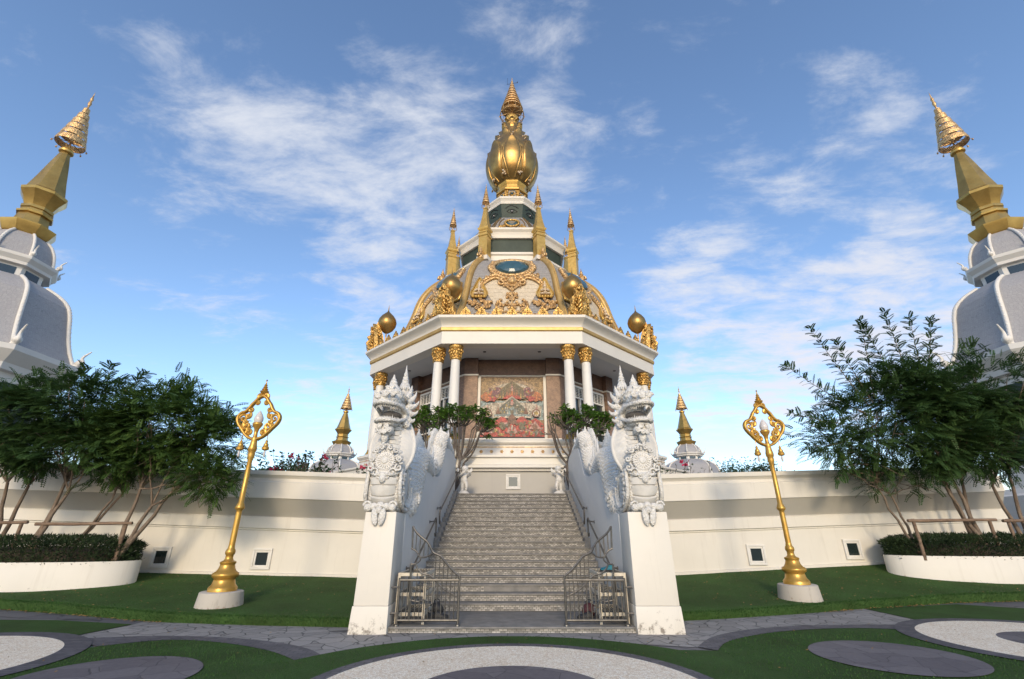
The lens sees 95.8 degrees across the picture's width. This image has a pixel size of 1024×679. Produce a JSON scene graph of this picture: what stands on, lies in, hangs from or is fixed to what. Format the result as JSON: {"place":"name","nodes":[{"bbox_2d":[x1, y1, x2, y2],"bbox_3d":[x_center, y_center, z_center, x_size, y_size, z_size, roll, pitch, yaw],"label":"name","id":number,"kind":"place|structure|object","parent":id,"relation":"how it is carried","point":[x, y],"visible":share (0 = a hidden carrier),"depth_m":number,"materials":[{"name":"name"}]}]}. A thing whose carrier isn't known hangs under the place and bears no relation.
{"place":"outdoors","nodes":[
{"label":"outdoors","id":0,"kind":"place"},
{"bbox_2d":[0,573,356,626],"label":"lawn","id":1,"kind":"structure","parent":0,"point":[337,583],"depth_m":11.39,"materials":[{"name":"green plant"}]},
{"bbox_2d":[193,379,281,608],"bbox_3d":[-6.720,3.677,11.633,1.017,5.595,1.017,-18,-29,37],"label":"lamp post","id":2,"kind":"object","parent":1,"relation":"on","point":[222,591],"visible":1,"depth_m":11.27,"materials":[{"name":"metal"}]},
{"bbox_2d":[81,621,379,653],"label":"paving","id":3,"kind":"structure","parent":0,"point":[321,640],"depth_m":8.62,"materials":[{"name":"grey stone"}]},
{"bbox_2d":[0,602,1023,659],"bbox_3d":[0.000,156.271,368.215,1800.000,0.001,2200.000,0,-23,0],"label":"ground","id":4,"kind":"structure","parent":0,"point":[13,615],"depth_m":10.29,"materials":[{"name":"green plant"}]},
{"bbox_2d":[0,636,63,669],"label":"gravel ring","id":5,"kind":"object","parent":4,"relation":"on","point":[18,650],"visible":1,"depth_m":7.41,"materials":[{"name":"white gravel"}]},
{"bbox_2d":[0,632,91,675],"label":"paving border","id":6,"kind":"object","parent":4,"relation":"on","point":[74,644],"visible":1,"depth_m":7.48,"materials":[{"name":"grey stone"}]},
{"bbox_2d":[0,94,94,457],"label":"chedi","id":7,"kind":"structure","parent":4,"relation":"on","point":[36,318],"depth_m":23.83,"materials":[{"name":"white paint"}]},
{"bbox_2d":[0,620,130,634],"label":"turf","id":8,"kind":"structure","parent":4,"relation":"on","point":[70,627],"depth_m":9.23,"materials":[{"name":"green plant"}]},
{"bbox_2d":[0,559,141,591],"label":"planter","id":9,"kind":"object","parent":4,"relation":"on","point":[29,577],"visible":0.7,"depth_m":12.87,"materials":[{"name":"white paint"}]},
{"bbox_2d":[0,521,28,547],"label":"tree support","id":10,"kind":"object","parent":9,"relation":"on","point":[20,526],"visible":0.6,"depth_m":13.73,"materials":[{"name":"brown wood"}]},
{"bbox_2d":[0,366,96,545],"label":"tree","id":11,"kind":"object","parent":9,"relation":"in","point":[29,479],"visible":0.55,"depth_m":14.26,"materials":[{"name":"green plant"}]},
{"bbox_2d":[0,532,149,565],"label":"hedge","id":12,"kind":"object","parent":9,"relation":"in","point":[49,549],"visible":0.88,"depth_m":13.34,"materials":[{"name":"green plant"}]},
{"bbox_2d":[0,360,157,548],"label":"tree","id":13,"kind":"object","parent":9,"relation":"in","point":[88,386],"visible":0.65,"depth_m":14.24,"materials":[{"name":"green plant"}]},
{"bbox_2d":[34,522,132,560],"bbox_3d":[-12.752,5.997,13.607,2.708,1.206,0.146,2,-23,-4],"label":"tree support","id":14,"kind":"object","parent":9,"relation":"on","point":[43,524],"visible":0.77,"depth_m":13.74,"materials":[{"name":"brown wood"}]},
{"bbox_2d":[45,376,208,546],"bbox_3d":[-12.432,4.002,15.041,4.568,5.954,4.168,0,-23,0],"label":"tree","id":15,"kind":"object","parent":9,"relation":"on","point":[119,481],"visible":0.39,"depth_m":14.42,"materials":[{"name":"green plant"}]},
{"bbox_2d":[88,362,266,560],"bbox_3d":[-10.340,3.644,14.296,4.830,6.056,4.358,-15,-27,32],"label":"tree","id":16,"kind":"object","parent":9,"relation":"on","point":[182,453],"visible":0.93,"depth_m":14.06,"materials":[{"name":"green plant"}]},
{"bbox_2d":[0,640,292,678],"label":"turf","id":17,"kind":"structure","parent":4,"relation":"on","point":[253,661],"depth_m":7.04,"materials":[{"name":"green plant"}]},
{"bbox_2d":[12,656,202,678],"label":"paving disc","id":18,"kind":"object","parent":17,"relation":"on","point":[160,667],"visible":1,"depth_m":6.26,"materials":[{"name":"grey stone"}]},
{"bbox_2d":[0,464,365,577],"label":"boundary wall","id":19,"kind":"structure","parent":4,"relation":"on","point":[295,523],"depth_m":15.76,"materials":[{"name":"white paint"}]},
{"bbox_2d":[89,636,319,659],"bbox_3d":[-5.229,5.095,7.744,5.145,0.001,1.107,-6,-23,13],"label":"paving band","id":20,"kind":"object","parent":4,"relation":"on","point":[294,652],"visible":0.99,"depth_m":7.86,"materials":[{"name":"grey stone"}]},
{"bbox_2d":[307,386,358,472],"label":"chedi","id":21,"kind":"structure","parent":4,"relation":"on","point":[342,447],"depth_m":58.32,"materials":[{"name":"white paint"}]},
{"bbox_2d":[347,449,455,634],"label":"stair parapet","id":22,"kind":"structure","parent":4,"relation":"on","point":[388,554],"depth_m":9.27,"materials":[{"name":"white paint"}]},
{"bbox_2d":[362,366,455,525],"bbox_3d":[-2.700,3.977,14.593,1.077,3.668,10.416,0,-23,0],"label":"lion statue","id":23,"kind":"object","parent":22,"relation":"on","point":[403,460],"visible":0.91,"depth_m":10.29,"materials":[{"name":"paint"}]},
{"bbox_2d":[406,517,436,591],"bbox_3d":[-2.252,5.268,11.617,0.172,1.599,3.375,0,-23,0],"label":"handrail","id":24,"kind":"object","parent":22,"relation":"attached to","point":[417,557],"visible":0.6,"depth_m":12.03,"materials":[{"name":"silver metal"}]},
{"bbox_2d":[390,526,460,625],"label":"gate","id":25,"kind":"structure","parent":22,"relation":"attached to","point":[408,619],"depth_m":8.96,"materials":[{"name":"silver metal"}]},
{"bbox_2d":[437,470,459,523],"bbox_3d":[-2.252,5.529,16.713,0.172,2.219,5.175,0,-23,0],"label":"handrail","id":26,"kind":"object","parent":22,"relation":"attached to","point":[440,508],"visible":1,"depth_m":15.33,"materials":[{"name":"silver metal"}]},
{"bbox_2d":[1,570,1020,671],"bbox_3d":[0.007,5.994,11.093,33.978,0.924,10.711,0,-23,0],"label":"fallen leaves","id":27,"kind":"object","parent":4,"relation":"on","point":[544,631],"visible":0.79,"depth_m":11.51,"materials":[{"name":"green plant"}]},
{"bbox_2d":[388,491,635,632],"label":"staircase","id":28,"kind":"structure","parent":4,"relation":"on","point":[511,559],"depth_m":12.56,"materials":[{"name":"stone"}]},
{"bbox_2d":[394,569,435,623],"bbox_3d":[-1.980,5.287,9.597,0.570,0.888,1.160,0,-23,0],"label":"shoe rack","id":29,"kind":"object","parent":28,"relation":"on","point":[407,572],"visible":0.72,"depth_m":9.26,"materials":[{"name":"paint"}]},
{"bbox_2d":[425,612,433,618],"bbox_3d":[-1.620,5.671,9.550,0.338,0.143,0.138,12,-26,-26],"label":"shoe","id":30,"kind":"object","parent":28,"relation":"on","point":[429,615],"visible":0.52,"depth_m":9.47,"materials":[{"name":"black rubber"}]},
{"bbox_2d":[430,599,443,612],"bbox_3d":[-1.599,5.681,9.817,0.312,0.332,0.200,0,-23,0],"label":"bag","id":31,"kind":"object","parent":28,"relation":"on","point":[438,607],"visible":0.56,"depth_m":9.76,"materials":[{"name":"black fabric"}]},
{"bbox_2d":[433,611,448,618],"bbox_3d":[-1.450,5.652,9.504,0.338,0.143,0.138,4,-23,-11],"label":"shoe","id":32,"kind":"object","parent":28,"relation":"on","point":[442,615],"visible":0.73,"depth_m":9.45,"materials":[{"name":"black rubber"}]},
{"bbox_2d":[457,465,471,492],"bbox_3d":[-2.020,5.901,19.459,0.657,1.183,0.532,0,-23,0],"label":"child statue","id":33,"kind":"object","parent":28,"relation":"on","point":[463,475],"visible":0.84,"depth_m":19.38,"materials":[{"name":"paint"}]},
{"bbox_2d":[551,465,565,492],"bbox_3d":[1.980,5.901,19.459,0.657,1.183,0.532,0,-23,0],"label":"child statue","id":34,"kind":"object","parent":28,"relation":"on","point":[559,475],"visible":0.86,"depth_m":19.37,"materials":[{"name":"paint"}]},
{"bbox_2d":[577,611,591,618],"bbox_3d":[1.500,5.652,9.504,0.338,0.143,0.138,-8,-24,18],"label":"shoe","id":35,"kind":"object","parent":28,"relation":"on","point":[585,615],"visible":0.69,"depth_m":9.45,"materials":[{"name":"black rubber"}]},
{"bbox_2d":[582,599,594,616],"bbox_3d":[1.611,5.642,9.725,0.295,0.332,0.200,0,-23,0],"label":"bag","id":36,"kind":"object","parent":28,"relation":"on","point":[585,607],"visible":0.53,"depth_m":9.67,"materials":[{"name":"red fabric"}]},
{"bbox_2d":[589,569,629,623],"bbox_3d":[1.980,5.287,9.597,0.570,0.888,1.160,0,-23,0],"label":"shoe rack","id":37,"kind":"object","parent":28,"relation":"on","point":[616,572],"visible":0.57,"depth_m":9.23,"materials":[{"name":"metal"}]},
{"bbox_2d":[600,565,614,571],"bbox_3d":[1.950,4.682,9.477,0.294,0.124,0.120,-5,-23,13],"label":"shoe","id":38,"kind":"object","parent":37,"relation":"on","point":[609,568],"visible":0.74,"depth_m":9.43,"materials":[{"name":"teal fabric"}]},
{"bbox_2d":[0,564,1023,678],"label":"grass","id":39,"kind":"structure","parent":4,"relation":"on","point":[220,615],"depth_m":9.91,"materials":[{"name":"green plant"}]},
{"bbox_2d":[228,636,796,678],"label":"turf","id":40,"kind":"structure","parent":4,"relation":"on","point":[707,660],"depth_m":6.89,"materials":[{"name":"green plant"}]},
{"bbox_2d":[327,646,696,678],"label":"gravel ring","id":41,"kind":"object","parent":40,"relation":"on","point":[596,665],"visible":1,"depth_m":6.55,"materials":[{"name":"beige gravel"}]},
{"bbox_2d":[311,643,712,678],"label":"paving border","id":42,"kind":"object","parent":40,"relation":"on","point":[333,672],"visible":1,"depth_m":6.93,"materials":[{"name":"grey stone"}]},
{"bbox_2d":[429,666,594,678],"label":"paving disc","id":43,"kind":"object","parent":40,"relation":"on","point":[511,672],"visible":1,"depth_m":6.09,"materials":[{"name":"grey stone"}]},
{"bbox_2d":[568,449,685,634],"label":"stair parapet","id":44,"kind":"structure","parent":4,"relation":"on","point":[639,554],"depth_m":9.22,"materials":[{"name":"white paint"}]},
{"bbox_2d":[564,470,586,523],"bbox_3d":[2.252,5.529,16.713,0.172,2.219,5.175,0,-23,0],"label":"handrail","id":45,"kind":"object","parent":44,"relation":"attached to","point":[583,508],"visible":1,"depth_m":15.35,"materials":[{"name":"silver metal"}]},
{"bbox_2d":[563,526,633,625],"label":"gate","id":46,"kind":"structure","parent":44,"relation":"attached to","point":[615,619],"depth_m":8.96,"materials":[{"name":"silver metal"}]},
{"bbox_2d":[587,517,617,591],"bbox_3d":[2.252,5.268,11.617,0.172,1.599,3.375,0,-23,0],"label":"handrail","id":47,"kind":"object","parent":44,"relation":"attached to","point":[589,521],"visible":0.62,"depth_m":12.20,"materials":[{"name":"silver metal"}]},
{"bbox_2d":[571,366,664,525],"bbox_3d":[2.770,3.977,14.593,1.077,3.668,10.415,0,-23,0],"label":"serpent statue","id":48,"kind":"object","parent":44,"relation":"on","point":[623,461],"visible":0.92,"depth_m":10.29,"materials":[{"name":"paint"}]},
{"bbox_2d":[666,388,720,472],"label":"chedi","id":49,"kind":"structure","parent":4,"relation":"on","point":[687,449],"depth_m":58.00,"materials":[{"name":"white paint"}]},
{"bbox_2d":[698,624,894,649],"bbox_3d":[5.433,5.501,8.713,5.398,0.001,1.105,9,-24,-21],"label":"paving band","id":50,"kind":"object","parent":4,"relation":"on","point":[716,642],"visible":1,"depth_m":8.83,"materials":[{"name":"grey stone"}]},
{"bbox_2d":[661,468,1009,574],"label":"boundary wall","id":51,"kind":"structure","parent":4,"relation":"on","point":[723,522],"depth_m":16.20,"materials":[{"name":"white paint"}]},
{"bbox_2d":[683,628,1023,678],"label":"turf","id":52,"kind":"structure","parent":4,"relation":"on","point":[781,652],"depth_m":7.04,"materials":[{"name":"green plant"}]},
{"bbox_2d":[808,640,993,676],"bbox_3d":[5.720,4.754,6.952,2.200,0.001,2.200,0,-23,0],"label":"paving disc","id":53,"kind":"object","parent":52,"relation":"on","point":[905,659],"visible":1,"depth_m":6.82,"materials":[{"name":"grey stone"}]},
{"bbox_2d":[868,604,1023,620],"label":"turf","id":54,"kind":"structure","parent":4,"relation":"on","point":[962,611],"depth_m":10.87,"materials":[{"name":"green plant"}]},
{"bbox_2d":[894,618,1023,660],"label":"paving border","id":55,"kind":"object","parent":4,"relation":"on","point":[907,627],"visible":1,"depth_m":8.61,"materials":[{"name":"grey stone"}]},
{"bbox_2d":[915,621,1023,656],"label":"gravel ring","id":56,"kind":"object","parent":4,"relation":"on","point":[978,635],"visible":1,"depth_m":8.52,"materials":[{"name":"white gravel"}]},
{"bbox_2d":[929,94,1023,532],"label":"chedi","id":57,"kind":"structure","parent":4,"relation":"on","point":[990,311],"depth_m":23.91,"materials":[{"name":"white paint"}]},
{"bbox_2d":[996,631,1023,643],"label":"paving disc","id":58,"kind":"object","parent":4,"relation":"on","point":[1016,636],"visible":1,"depth_m":8.28,"materials":[{"name":"grey stone"}]},
{"bbox_2d":[0,0,1023,489],"label":"sky","id":59,"kind":"structure","parent":0,"point":[257,184],"materials":[{"name":"blue"}]},
{"bbox_2d":[346,633,693,649],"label":"paving","id":60,"kind":"structure","parent":0,"point":[388,638],"depth_m":8.35,"materials":[{"name":"grey stone"}]},
{"bbox_2d":[645,609,913,647],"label":"paving","id":61,"kind":"structure","parent":0,"point":[698,632],"depth_m":9.69,"materials":[{"name":"grey stone"}]},
{"bbox_2d":[676,564,1023,620],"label":"lawn","id":62,"kind":"structure","parent":0,"point":[755,583],"depth_m":12.81,"materials":[{"name":"green plant"}]},
{"bbox_2d":[742,390,823,602],"bbox_3d":[7.270,4.085,12.709,1.017,5.595,1.017,-18,-29,37],"label":"lamp post","id":63,"kind":"object","parent":62,"relation":"on","point":[795,585],"visible":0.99,"depth_m":12.32,"materials":[{"name":"metal"}]},
{"bbox_2d":[883,554,1023,583],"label":"planter","id":64,"kind":"object","parent":62,"relation":"on","point":[998,569],"visible":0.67,"depth_m":14.11,"materials":[{"name":"white paint"}]},
{"bbox_2d":[769,315,975,551],"bbox_3d":[12.077,2.951,15.982,6.190,8.395,4.124,0,-23,0],"label":"tree","id":65,"kind":"object","parent":64,"relation":"in","point":[870,461],"visible":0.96,"depth_m":15.61,"materials":[{"name":"green plant"}]},
{"bbox_2d":[852,307,1023,543],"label":"tree","id":66,"kind":"object","parent":64,"relation":"on","point":[930,377],"visible":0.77,"depth_m":15.37,"materials":[{"name":"green plant"}]},
{"bbox_2d":[876,531,1023,558],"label":"hedge","id":67,"kind":"object","parent":64,"relation":"in","point":[952,544],"visible":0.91,"depth_m":14.56,"materials":[{"name":"green plant"}]},
{"bbox_2d":[907,518,999,559],"bbox_3d":[14.125,6.320,14.663,2.852,1.225,0.138,0,-23,0],"label":"tree support","id":68,"kind":"object","parent":64,"relation":"on","point":[988,520],"visible":0.83,"depth_m":14.82,"materials":[{"name":"brown wood"}]},
{"bbox_2d":[891,379,1023,542],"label":"tree","id":69,"kind":"object","parent":64,"relation":"in","point":[964,489],"visible":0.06,"depth_m":16.13,"materials":[{"name":"green plant"}]},
{"bbox_2d":[918,335,1023,542],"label":"tree","id":70,"kind":"object","parent":64,"relation":"on","point":[1017,416],"visible":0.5,"depth_m":15.77,"materials":[{"name":"green plant"}]},
{"bbox_2d":[1001,519,1023,545],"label":"tree support","id":71,"kind":"object","parent":64,"relation":"on","point":[1009,524],"visible":0.66,"depth_m":14.86,"materials":[{"name":"brown wood"}]},
{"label":"terrace","id":72,"kind":"structure","parent":0,"visible":0},
{"bbox_2d":[411,403,500,490],"bbox_3d":[-2.682,4.935,20.924,4.434,4.226,2.435,0,-23,0],"label":"frangipani tree","id":73,"kind":"object","parent":72,"relation":"on","point":[427,421],"visible":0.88,"depth_m":21.06,"materials":[{"name":"green plant"}]},
{"bbox_2d":[541,403,615,487],"bbox_3d":[3.218,4.949,20.899,2.920,4.193,3.090,-20,-30,39],"label":"frangipani tree","id":74,"kind":"object","parent":72,"relation":"on","point":[599,421],"visible":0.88,"depth_m":20.98,"materials":[{"name":"green plant"}]},
{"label":"terrace","id":75,"kind":"structure","parent":0,"visible":0},
{"bbox_2d":[661,459,692,473],"bbox_3d":[6.669,5.413,18.217,1.740,1.279,1.237,0,-23,0],"label":"shrub","id":76,"kind":"object","parent":75,"relation":"on","point":[685,464],"visible":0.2,"depth_m":18.02,"materials":[{"name":"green plant"}]},
{"bbox_2d":[701,457,733,472],"bbox_3d":[8.104,5.444,18.440,1.327,1.386,0.943,0,-23,0],"label":"shrub","id":77,"kind":"object","parent":75,"relation":"on","point":[722,470],"visible":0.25,"depth_m":18.34,"materials":[{"name":"green plant"}]},
{"bbox_2d":[719,456,779,472],"bbox_3d":[15.007,9.308,28.812,3.969,4.156,4.102,0,-23,0],"label":"shrub","id":78,"kind":"object","parent":75,"relation":"on","point":[754,468],"visible":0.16,"depth_m":28.91,"materials":[{"name":"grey plant"}]},
{"bbox_2d":[746,459,794,471],"bbox_3d":[10.564,5.592,18.827,2.290,1.412,1.218,7,-24,-16],"label":"shrub","id":79,"kind":"object","parent":75,"relation":"on","point":[758,470],"visible":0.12,"depth_m":18.80,"materials":[{"name":"green plant"}]},
{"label":"terrace","id":80,"kind":"structure","parent":0,"visible":0},
{"bbox_2d":[251,453,312,471],"bbox_3d":[-14.824,9.165,28.872,4.782,4.067,4.674,0,-23,0],"label":"bushy tree","id":81,"kind":"object","parent":80,"relation":"on","point":[280,465],"visible":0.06,"depth_m":28.68,"materials":[{"name":"green plant"}]},
{"bbox_2d":[257,449,340,472],"bbox_3d":[-8.368,5.212,18.188,3.139,1.623,1.855,0,-23,0],"label":"shrub","id":82,"kind":"object","parent":80,"relation":"on","point":[304,465],"visible":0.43,"depth_m":18.02,"materials":[{"name":"green plant"}]},
{"bbox_2d":[331,456,366,473],"bbox_3d":[-6.181,5.368,18.323,2.342,1.444,1.838,0,-23,0],"label":"shrub","id":83,"kind":"object","parent":80,"relation":"on","point":[341,465],"visible":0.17,"depth_m":18.10,"materials":[{"name":"green plant"}]},
{"bbox_2d":[360,460,370,473],"bbox_3d":[-5.018,5.286,17.832,1.700,1.210,0.800,6,-24,-14],"label":"shrub","id":84,"kind":"object","parent":80,"relation":"on","point":[361,466],"visible":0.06,"depth_m":17.62,"materials":[{"name":"pink plant"}]},
{"bbox_2d":[334,78,689,492],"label":"temple","id":85,"kind":"structure","parent":80,"relation":"on","point":[512,326],"depth_m":27.18,"materials":[{"name":"white paint"}]},
{"bbox_2d":[417,385,448,441],"bbox_3d":[-4.494,4.869,27.785,3.800,3.950,0.130,-21,-31,41],"label":"window","id":86,"kind":"structure","parent":85,"relation":"in","point":[425,399],"depth_m":28.25,"materials":[{"name":"white paint"}]},
{"bbox_2d":[575,385,605,441],"bbox_3d":[4.494,4.869,27.785,3.800,3.950,0.130,21,-31,-41],"label":"window","id":87,"kind":"structure","parent":85,"relation":"in","point":[598,399],"depth_m":28.43,"materials":[{"name":"white paint"}]}
]}

